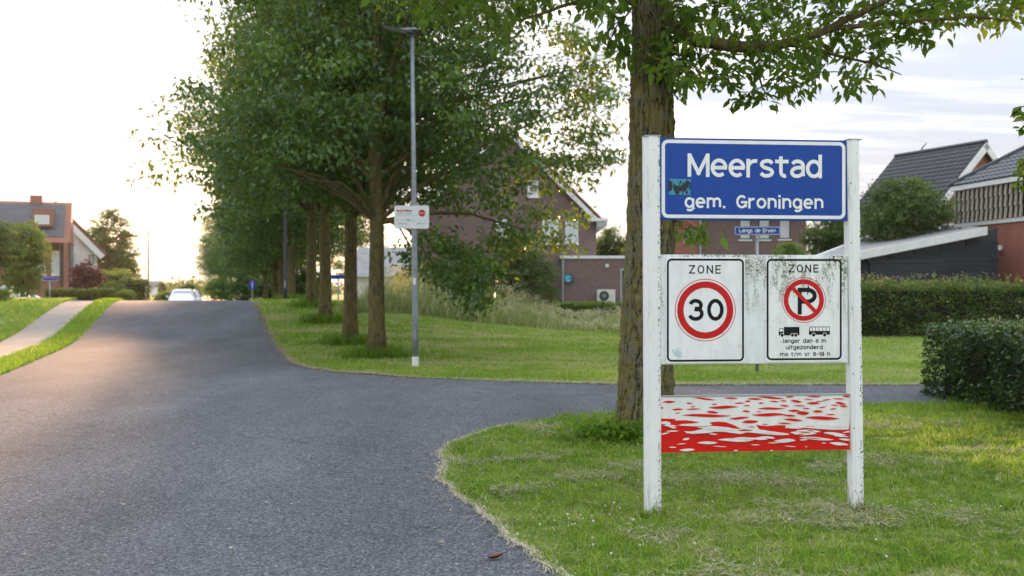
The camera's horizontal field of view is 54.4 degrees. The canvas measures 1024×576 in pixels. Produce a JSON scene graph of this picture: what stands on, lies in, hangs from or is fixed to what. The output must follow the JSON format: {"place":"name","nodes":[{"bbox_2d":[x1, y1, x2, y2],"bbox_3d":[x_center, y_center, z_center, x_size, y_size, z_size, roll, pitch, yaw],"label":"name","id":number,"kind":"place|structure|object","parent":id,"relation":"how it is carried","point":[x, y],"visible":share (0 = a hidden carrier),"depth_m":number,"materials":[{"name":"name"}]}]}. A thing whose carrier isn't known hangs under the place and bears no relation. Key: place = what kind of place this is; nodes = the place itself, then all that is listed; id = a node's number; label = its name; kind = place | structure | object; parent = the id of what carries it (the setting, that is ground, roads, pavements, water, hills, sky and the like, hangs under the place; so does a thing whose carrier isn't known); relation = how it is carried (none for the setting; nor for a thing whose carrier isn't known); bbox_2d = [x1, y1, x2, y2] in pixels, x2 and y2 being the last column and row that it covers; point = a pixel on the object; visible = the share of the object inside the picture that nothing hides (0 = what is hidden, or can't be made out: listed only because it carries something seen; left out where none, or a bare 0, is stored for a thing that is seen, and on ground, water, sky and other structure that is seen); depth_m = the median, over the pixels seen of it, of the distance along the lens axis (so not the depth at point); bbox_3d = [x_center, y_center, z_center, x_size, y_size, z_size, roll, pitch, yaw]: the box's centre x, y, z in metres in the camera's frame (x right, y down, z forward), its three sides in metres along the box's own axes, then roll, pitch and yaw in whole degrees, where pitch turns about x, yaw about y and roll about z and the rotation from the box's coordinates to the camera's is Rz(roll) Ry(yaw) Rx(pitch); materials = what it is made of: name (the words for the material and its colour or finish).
{"place":"outdoors","nodes":[
{"label":"outdoors","id":0,"kind":"place"},
{"bbox_2d":[146,281,166,294],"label":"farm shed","id":1,"kind":"structure","parent":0,"point":[154,284],"depth_m":226.10,"materials":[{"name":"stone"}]},
{"bbox_2d":[0,296,557,575],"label":"road","id":2,"kind":"structure","parent":0,"point":[127,374],"depth_m":8.93,"materials":[{"name":"grey asphalt"}]},
{"bbox_2d":[166,289,197,300],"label":"car","id":3,"kind":"object","parent":2,"relation":"on","point":[182,295],"visible":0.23,"depth_m":67.16,"materials":[{"name":"white paint"}]},
{"bbox_2d":[193,290,203,300],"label":"car","id":4,"kind":"object","parent":2,"relation":"on","point":[199,297],"visible":0.09,"depth_m":77.48,"materials":[{"name":"silver metal"}]},
{"bbox_2d":[24,396,442,566],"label":"leaf litter","id":5,"kind":"object","parent":2,"relation":"on","point":[213,457],"visible":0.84,"depth_m":7.58,"materials":[{"name":"plant"}]},
{"bbox_2d":[479,553,503,560],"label":"fallen leaf","id":6,"kind":"object","parent":2,"relation":"on","point":[494,556],"visible":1,"depth_m":6.02,"materials":[{"name":"brown plant"}]},
{"bbox_2d":[0,293,952,384],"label":"grass","id":7,"kind":"structure","parent":0,"point":[358,353],"depth_m":24.71,"materials":[{"name":"green plant"}]},
{"bbox_2d":[336,261,620,333],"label":"tall grass","id":8,"kind":"structure","parent":0,"point":[398,297],"depth_m":37.45,"materials":[{"name":"green plant"}]},
{"bbox_2d":[0,290,1023,575],"bbox_3d":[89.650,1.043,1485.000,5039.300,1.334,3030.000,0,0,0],"label":"ground","id":9,"kind":"structure","parent":0,"point":[626,456],"depth_m":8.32,"materials":[{"name":"green plant"}]},
{"bbox_2d":[0,280,14,300],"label":"bush","id":10,"kind":"object","parent":9,"relation":"on","point":[4,294],"visible":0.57,"depth_m":37.95,"materials":[{"name":"green plant"}]},
{"bbox_2d":[0,216,29,280],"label":"tree","id":11,"kind":"object","parent":9,"relation":"on","point":[6,247],"visible":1,"depth_m":44.18,"materials":[{"name":"green plant"}]},
{"bbox_2d":[0,285,40,297],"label":"car","id":12,"kind":"object","parent":9,"relation":"on","point":[18,293],"visible":0.05,"depth_m":61.99,"materials":[{"name":"white paint"}]},
{"bbox_2d":[0,219,56,296],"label":"tree","id":13,"kind":"object","parent":9,"relation":"on","point":[30,262],"visible":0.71,"depth_m":49.69,"materials":[{"name":"green plant"}]},
{"bbox_2d":[0,195,73,297],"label":"brick house","id":14,"kind":"structure","parent":9,"relation":"on","point":[55,220],"depth_m":80.61,"materials":[{"name":"brick"}]},
{"bbox_2d":[35,215,48,223],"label":"window","id":15,"kind":"structure","parent":14,"relation":"in","point":[43,219],"depth_m":80.10,"materials":[{"name":"white glass"}]},
{"bbox_2d":[51,251,58,275],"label":"window","id":16,"kind":"structure","parent":14,"relation":"in","point":[55,265],"depth_m":80.71,"materials":[{"name":"white glass"}]},
{"bbox_2d":[0,300,93,356],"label":"footpath","id":17,"kind":"structure","parent":9,"relation":"on","point":[47,324],"depth_m":30.78,"materials":[{"name":"grey concrete"}]},
{"bbox_2d":[42,277,56,297],"bbox_3d":[-20.434,0.144,44.020,0.660,1.229,0.072,0,0,-4],"label":"street name sign","id":18,"kind":"object","parent":9,"relation":"on","point":[49,279],"visible":0.95,"depth_m":43.99,"materials":[{"name":"metal"}]},
{"bbox_2d":[43,287,115,299],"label":"hedge","id":19,"kind":"object","parent":9,"relation":"on","point":[82,294],"visible":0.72,"depth_m":46.09,"materials":[{"name":"green plant"}]},
{"bbox_2d":[55,201,108,278],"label":"white house","id":20,"kind":"structure","parent":9,"relation":"on","point":[87,246],"depth_m":87.46,"materials":[{"name":"white paint"}]},
{"bbox_2d":[74,253,76,266],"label":"window","id":21,"kind":"structure","parent":20,"relation":"in","point":[75,254],"depth_m":87.31,"materials":[{"name":"grey glass"}]},
{"bbox_2d":[89,255,94,264],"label":"window","id":22,"kind":"structure","parent":20,"relation":"in","point":[91,257],"depth_m":87.78,"materials":[{"name":"grey glass"}]},
{"bbox_2d":[65,259,108,294],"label":"copper maple","id":23,"kind":"object","parent":9,"relation":"on","point":[88,277],"visible":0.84,"depth_m":65.49,"materials":[{"name":"red plant"}]},
{"bbox_2d":[84,208,139,277],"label":"tall tree","id":24,"kind":"object","parent":9,"relation":"on","point":[101,238],"visible":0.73,"depth_m":95.54,"materials":[{"name":"green plant"}]},
{"bbox_2d":[99,280,126,294],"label":"hedge","id":25,"kind":"object","parent":9,"relation":"on","point":[118,287],"visible":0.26,"depth_m":60.23,"materials":[{"name":"green plant"}]},
{"bbox_2d":[99,268,132,283],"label":"hedge","id":26,"kind":"object","parent":9,"relation":"on","point":[117,275],"visible":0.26,"depth_m":70.24,"materials":[{"name":"green plant"}]},
{"bbox_2d":[103,240,145,277],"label":"tall tree","id":27,"kind":"object","parent":9,"relation":"on","point":[132,266],"visible":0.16,"depth_m":98.80,"materials":[{"name":"green plant"}]},
{"bbox_2d":[114,288,137,300],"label":"hedge","id":28,"kind":"object","parent":9,"relation":"on","point":[127,295],"visible":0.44,"depth_m":57.40,"materials":[{"name":"green plant"}]},
{"bbox_2d":[116,274,152,300],"bbox_3d":[-24.282,0.412,63.810,2.142,2.582,2.402,0,0,0],"label":"hedge","id":29,"kind":"object","parent":9,"relation":"on","point":[138,286],"visible":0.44,"depth_m":63.31,"materials":[{"name":"green plant"}]},
{"bbox_2d":[147,230,156,299],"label":"street lamp","id":30,"kind":"object","parent":9,"relation":"on","point":[148,257],"visible":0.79,"depth_m":94.95,"materials":[{"name":"metal"}]},
{"bbox_2d":[149,290,171,300],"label":"bush","id":31,"kind":"object","parent":9,"relation":"on","point":[161,296],"visible":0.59,"depth_m":87.36,"materials":[{"name":"green plant"}]},
{"bbox_2d":[157,282,167,293],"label":"tree","id":32,"kind":"object","parent":9,"relation":"on","point":[162,286],"visible":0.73,"depth_m":149.78,"materials":[{"name":"green plant"}]},
{"bbox_2d":[176,282,197,290],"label":"bush","id":33,"kind":"object","parent":9,"relation":"on","point":[188,285],"visible":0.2,"depth_m":128.06,"materials":[{"name":"green plant"}]},
{"bbox_2d":[191,220,224,279],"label":"roadside tree","id":34,"kind":"object","parent":9,"relation":"on","point":[202,233],"visible":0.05,"depth_m":138.58,"materials":[{"name":"green plant"}]},
{"bbox_2d":[189,210,238,300],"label":"roadside tree","id":35,"kind":"object","parent":9,"relation":"on","point":[206,241],"visible":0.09,"depth_m":116.54,"materials":[{"name":"green plant"}]},
{"bbox_2d":[200,275,235,300],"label":"bush","id":36,"kind":"object","parent":9,"relation":"on","point":[215,289],"visible":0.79,"depth_m":124.15,"materials":[{"name":"green plant"}]},
{"bbox_2d":[99,275,343,294],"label":"treeline","id":37,"kind":"object","parent":9,"relation":"on","point":[172,286],"visible":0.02,"depth_m":261.14,"materials":[{"name":"green plant"}]},
{"bbox_2d":[203,193,262,298],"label":"roadside tree","id":38,"kind":"object","parent":9,"relation":"on","point":[225,269],"visible":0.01,"depth_m":78.98,"materials":[{"name":"green plant"}]},
{"bbox_2d":[203,200,262,279],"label":"roadside tree","id":39,"kind":"object","parent":9,"relation":"on","point":[210,263],"visible":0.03,"depth_m":94.61,"materials":[{"name":"green plant"}]},
{"bbox_2d":[220,274,253,300],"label":"bush","id":40,"kind":"object","parent":9,"relation":"on","point":[239,286],"visible":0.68,"depth_m":91.31,"materials":[{"name":"green plant"}]},
{"bbox_2d":[249,280,255,297],"bbox_3d":[-11.999,0.278,46.020,0.320,1.336,0.063,0,0,0],"label":"traffic sign","id":41,"kind":"object","parent":9,"relation":"on","point":[252,284],"visible":0.92,"depth_m":45.99,"materials":[{"name":"blue metal"}]},
{"bbox_2d":[203,222,306,298],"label":"roadside tree","id":42,"kind":"object","parent":9,"relation":"on","point":[267,272],"visible":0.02,"depth_m":67.64,"materials":[{"name":"green plant"}]},
{"bbox_2d":[248,273,278,298],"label":"bush","id":43,"kind":"object","parent":9,"relation":"on","point":[258,291],"visible":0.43,"depth_m":73.55,"materials":[{"name":"green plant"}]},
{"bbox_2d":[205,195,333,298],"bbox_3d":[-14.290,-3.724,59.682,8.211,10.738,8.010,0,0,-2],"label":"roadside tree","id":44,"kind":"object","parent":9,"relation":"on","point":[274,266],"visible":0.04,"depth_m":58.94,"materials":[{"name":"green plant"}]},
{"bbox_2d":[207,182,344,295],"bbox_3d":[-12.544,-4.116,53.797,8.407,10.994,8.200,0,0,41],"label":"roadside tree","id":45,"kind":"object","parent":9,"relation":"on","point":[301,251],"visible":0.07,"depth_m":53.23,"materials":[{"name":"green plant"}]},
{"bbox_2d":[201,161,368,295],"bbox_3d":[-10.539,-4.846,48.206,8.772,11.761,8.993,0,0,-40],"label":"roadside tree","id":46,"kind":"object","parent":9,"relation":"on","point":[276,228],"visible":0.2,"depth_m":47.09,"materials":[{"name":"green plant"}]},
{"bbox_2d":[283,199,286,298],"bbox_3d":[-10.244,-2.867,43.600,0.898,7.453,0.324,0,0,0],"label":"street lamp","id":47,"kind":"object","parent":9,"relation":"on","point":[285,261],"visible":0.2,"depth_m":43.53,"materials":[{"name":"metal"}]},
{"bbox_2d":[272,274,305,296],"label":"bush","id":48,"kind":"object","parent":9,"relation":"on","point":[300,288],"visible":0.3,"depth_m":57.72,"materials":[{"name":"green plant"}]},
{"bbox_2d":[193,5,416,303],"bbox_3d":[-7.614,-5.330,37.944,8.829,12.673,8.969,0,0,17],"label":"roadside tree","id":49,"kind":"object","parent":9,"relation":"on","point":[309,208],"visible":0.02,"depth_m":37.55,"materials":[{"name":"green plant"}]},
{"bbox_2d":[160,0,454,319],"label":"roadside tree","id":50,"kind":"object","parent":9,"relation":"on","point":[325,299],"visible":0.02,"depth_m":32.80,"materials":[{"name":"green plant"}]},
{"bbox_2d":[277,268,337,298],"bbox_3d":[-12.898,0.206,62.101,3.915,3.148,3.962,0,0,0],"label":"bushy shrub","id":51,"kind":"object","parent":9,"relation":"on","point":[302,274],"visible":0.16,"depth_m":61.49,"materials":[{"name":"green plant"}]},
{"bbox_2d":[331,275,343,299],"bbox_3d":[-8.031,0.204,46.020,0.680,1.628,0.072,0,0,3],"label":"street name sign","id":52,"kind":"object","parent":9,"relation":"on","point":[337,277],"visible":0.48,"depth_m":46.00,"materials":[{"name":"metal"}]},
{"bbox_2d":[185,0,513,342],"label":"roadside tree","id":53,"kind":"object","parent":9,"relation":"on","point":[350,316],"visible":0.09,"depth_m":26.91,"materials":[{"name":"green plant"}]},
{"bbox_2d":[318,210,389,274],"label":"background tree","id":54,"kind":"object","parent":9,"relation":"on","point":[337,264],"visible":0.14,"depth_m":97.40,"materials":[{"name":"green plant"}]},
{"bbox_2d":[123,0,629,354],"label":"roadside tree","id":55,"kind":"object","parent":9,"relation":"on","point":[455,112],"visible":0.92,"depth_m":22.71,"materials":[{"name":"green plant"}]},
{"bbox_2d":[357,248,411,297],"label":"pale house","id":56,"kind":"structure","parent":9,"relation":"on","point":[362,262],"depth_m":85.19,"materials":[{"name":"paint"}]},
{"bbox_2d":[382,25,418,365],"bbox_3d":[-2.322,-1.777,20.864,0.758,7.453,0.259,0,0,12],"label":"street lamp","id":57,"kind":"object","parent":9,"relation":"on","point":[415,338],"visible":0.91,"depth_m":20.76,"materials":[{"name":"metal"}]},
{"bbox_2d":[394,205,428,228],"bbox_3d":[-2.087,-1.475,20.761,0.720,0.478,0.157,0,0,-2],"label":"notice board","id":58,"kind":"object","parent":57,"relation":"attached to","point":[410,217],"visible":1,"depth_m":20.69,"materials":[{"name":"white metal"}]},
{"bbox_2d":[413,324,415,340],"bbox_3d":[-2.031,0.925,20.750,0.070,0.350,0.042,0,0,12],"label":"access door","id":59,"kind":"structure","parent":57,"relation":"in","point":[414,325],"depth_m":20.73,"materials":[{"name":"grey metal"}]},
{"bbox_2d":[391,255,447,292],"bbox_3d":[-3.791,0.015,44.013,3.403,3.029,3.590,0,0,0],"label":"bushy shrub","id":60,"kind":"object","parent":9,"relation":"on","point":[397,272],"visible":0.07,"depth_m":43.58,"materials":[{"name":"green plant"}]},
{"bbox_2d":[426,243,493,294],"bbox_3d":[-2.224,-0.154,43.566,3.548,3.603,3.551,0,0,0],"label":"bushy shrub","id":61,"kind":"object","parent":9,"relation":"on","point":[451,260],"visible":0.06,"depth_m":42.81,"materials":[{"name":"green plant"}]},
{"bbox_2d":[410,124,607,307],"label":"brick house","id":62,"kind":"structure","parent":9,"relation":"on","point":[470,224],"depth_m":50.00,"materials":[{"name":"brown brick"}]},
{"bbox_2d":[496,220,506,237],"bbox_3d":[-0.469,-2.839,50.039,0.669,1.178,0.102,0,0,0],"label":"window","id":63,"kind":"structure","parent":62,"relation":"in","point":[502,231],"depth_m":49.99,"materials":[{"name":"grey glass"}]},
{"bbox_2d":[527,180,538,197],"bbox_3d":[1.044,-4.963,50.010,0.636,0.893,0.160,0,0,0],"label":"window","id":64,"kind":"structure","parent":62,"relation":"in","point":[535,194],"depth_m":49.99,"materials":[{"name":"white glass"}]},
{"bbox_2d":[541,220,558,244],"bbox_3d":[1.928,-2.794,50.010,0.903,1.268,0.160,0,0,0],"label":"window","id":65,"kind":"structure","parent":62,"relation":"in","point":[554,227],"depth_m":49.99,"materials":[{"name":"white glass"}]},
{"bbox_2d":[564,220,578,244],"bbox_3d":[2.999,-2.794,50.010,0.743,1.268,0.160,0,0,0],"label":"window","id":66,"kind":"structure","parent":62,"relation":"in","point":[569,229],"depth_m":49.99,"materials":[{"name":"white glass"}]},
{"bbox_2d":[477,238,563,311],"bbox_3d":[0.262,-0.217,42.136,3.618,4.162,3.965,0,0,-36],"label":"bushy shrub","id":67,"kind":"object","parent":9,"relation":"on","point":[528,274],"visible":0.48,"depth_m":41.35,"materials":[{"name":"green plant"}]},
{"bbox_2d":[551,299,621,319],"bbox_3d":[3.741,1.142,46.332,4.087,1.253,1.408,0,0,0],"label":"hedge","id":68,"kind":"object","parent":9,"relation":"on","point":[574,306],"visible":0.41,"depth_m":45.92,"materials":[{"name":"green plant"}]},
{"bbox_2d":[535,414,642,444],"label":"weeds","id":69,"kind":"object","parent":9,"relation":"on","point":[589,424],"visible":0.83,"depth_m":10.56,"materials":[{"name":"green plant"}]},
{"bbox_2d":[559,256,624,307],"bbox_3d":[5.183,-0.075,51.990,5.605,4.050,6.220,0,0,0],"label":"flat extension","id":70,"kind":"object","parent":9,"relation":"on","point":[591,275],"visible":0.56,"depth_m":49.00,"materials":[{"name":"brown brick"}]},
{"bbox_2d":[563,273,572,282],"bbox_3d":[2.750,-0.471,48.922,0.497,0.497,0.097,0,0,0],"label":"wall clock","id":71,"kind":"object","parent":70,"relation":"attached to","point":[567,277],"depth_m":48.88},
{"bbox_2d":[597,290,614,307],"bbox_3d":[4.574,0.880,48.467,0.870,1.600,0.426,0,0,0],"label":"heat pump","id":72,"kind":"object","parent":9,"relation":"on","point":[606,295],"visible":0.44,"depth_m":48.30,"materials":[{"name":"metal"}]},
{"bbox_2d":[596,225,625,270],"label":"background tree","id":73,"kind":"object","parent":9,"relation":"on","point":[607,244],"visible":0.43,"depth_m":65.30,"materials":[{"name":"green plant"}]},
{"bbox_2d":[360,0,1023,428],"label":"roadside tree","id":74,"kind":"object","parent":9,"relation":"on","point":[654,70],"visible":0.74,"depth_m":10.79,"materials":[{"name":"green plant"}]},
{"bbox_2d":[439,420,1023,575],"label":"clover","id":75,"kind":"object","parent":9,"relation":"on","point":[725,525],"depth_m":7.64,"materials":[{"name":"green plant"}]},
{"bbox_2d":[674,220,805,254],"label":"brick house","id":76,"kind":"structure","parent":9,"relation":"on","point":[730,243],"depth_m":58.00,"materials":[{"name":"brick"}]},
{"bbox_2d":[738,221,751,240],"bbox_3d":[13.576,-3.481,58.010,0.783,1.488,0.160,0,0,0],"label":"window","id":77,"kind":"structure","parent":76,"relation":"in","point":[741,223],"depth_m":57.99,"materials":[{"name":"white glass"}]},
{"bbox_2d":[758,221,770,240],"bbox_3d":[14.694,-3.481,58.010,0.783,1.488,0.160,0,0,0],"label":"window","id":78,"kind":"structure","parent":76,"relation":"in","point":[760,223],"depth_m":57.99,"materials":[{"name":"white glass"}]},
{"bbox_2d":[778,221,791,239],"bbox_3d":[15.875,-3.497,58.010,0.783,1.457,0.160,0,0,0],"label":"window","id":79,"kind":"structure","parent":76,"relation":"in","point":[784,225],"depth_m":57.99,"materials":[{"name":"white glass"}]},
{"bbox_2d":[642,135,863,515],"bbox_3d":[1.778,0.400,7.285,1.665,3.000,0.107,0,0,-6],"label":"town sign","id":80,"kind":"object","parent":9,"relation":"on","point":[744,309],"visible":1,"depth_m":7.26,"materials":[{"name":"metal"}]},
{"bbox_2d":[734,226,779,371],"bbox_3d":[4.755,0.378,19.320,0.895,3.145,0.071,0,0,-1],"label":"street name sign","id":81,"kind":"object","parent":9,"relation":"on","point":[756,231],"visible":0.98,"depth_m":19.29,"materials":[{"name":"metal"}]},
{"bbox_2d":[770,241,807,254],"bbox_3d":[14.517,-0.259,51.947,2.251,4.418,2.260,0,0,0],"label":"tree","id":82,"kind":"object","parent":9,"relation":"on","point":[790,248],"visible":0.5,"depth_m":51.57,"materials":[{"name":"green plant"}]},
{"bbox_2d":[797,221,865,254],"bbox_3d":[15.160,-0.883,47.085,3.333,5.667,3.284,0,0,24],"label":"bush","id":83,"kind":"object","parent":9,"relation":"on","point":[831,234],"visible":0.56,"depth_m":46.52,"materials":[{"name":"green plant"}]},
{"bbox_2d":[817,223,997,290],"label":"garage","id":84,"kind":"structure","parent":9,"relation":"on","point":[972,251],"depth_m":37.28,"materials":[{"name":"wood"}]},
{"bbox_2d":[869,262,939,290],"bbox_3d":[14.685,0.336,37.237,2.634,2.588,0.075,0,0,0],"label":"garage door","id":85,"kind":"structure","parent":84,"relation":"in","point":[890,269],"depth_m":37.20,"materials":[{"name":"grey metal"}]},
{"bbox_2d":[860,174,964,242],"bbox_3d":[16.274,-1.390,40.900,4.675,6.681,4.428,0,0,0],"label":"bush","id":86,"kind":"object","parent":9,"relation":"on","point":[897,218],"visible":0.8,"depth_m":40.17,"materials":[{"name":"green plant"}]},
{"bbox_2d":[840,139,997,239],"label":"tiled house","id":87,"kind":"structure","parent":9,"relation":"on","point":[944,166],"depth_m":53.35,"materials":[{"name":"grey tile"}]},
{"bbox_2d":[861,271,1023,337],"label":"hedge","id":88,"kind":"object","parent":9,"relation":"on","point":[896,310],"visible":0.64,"depth_m":33.24,"materials":[{"name":"green plant"}]},
{"bbox_2d":[919,313,1023,415],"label":"hedge","id":89,"kind":"object","parent":9,"relation":"on","point":[980,362],"visible":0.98,"depth_m":13.85,"materials":[{"name":"green plant"}]},
{"bbox_2d":[948,145,1023,290],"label":"tile hung house","id":90,"kind":"structure","parent":9,"relation":"on","point":[987,196],"depth_m":39.19,"materials":[{"name":"grey tile"}]},
{"bbox_2d":[1010,78,1023,193],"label":"roadside tree","id":91,"kind":"object","parent":9,"relation":"on","point":[1016,111],"visible":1,"depth_m":9.85,"materials":[{"name":"green plant"}]},
{"bbox_2d":[0,0,1023,287],"label":"sky","id":92,"kind":"structure","parent":0,"point":[76,76],"materials":[{"name":"white"}]},
{"bbox_2d":[293,361,957,477],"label":"side road","id":93,"kind":"structure","parent":0,"point":[410,415],"depth_m":14.82,"materials":[{"name":"grey asphalt"}]}
]}

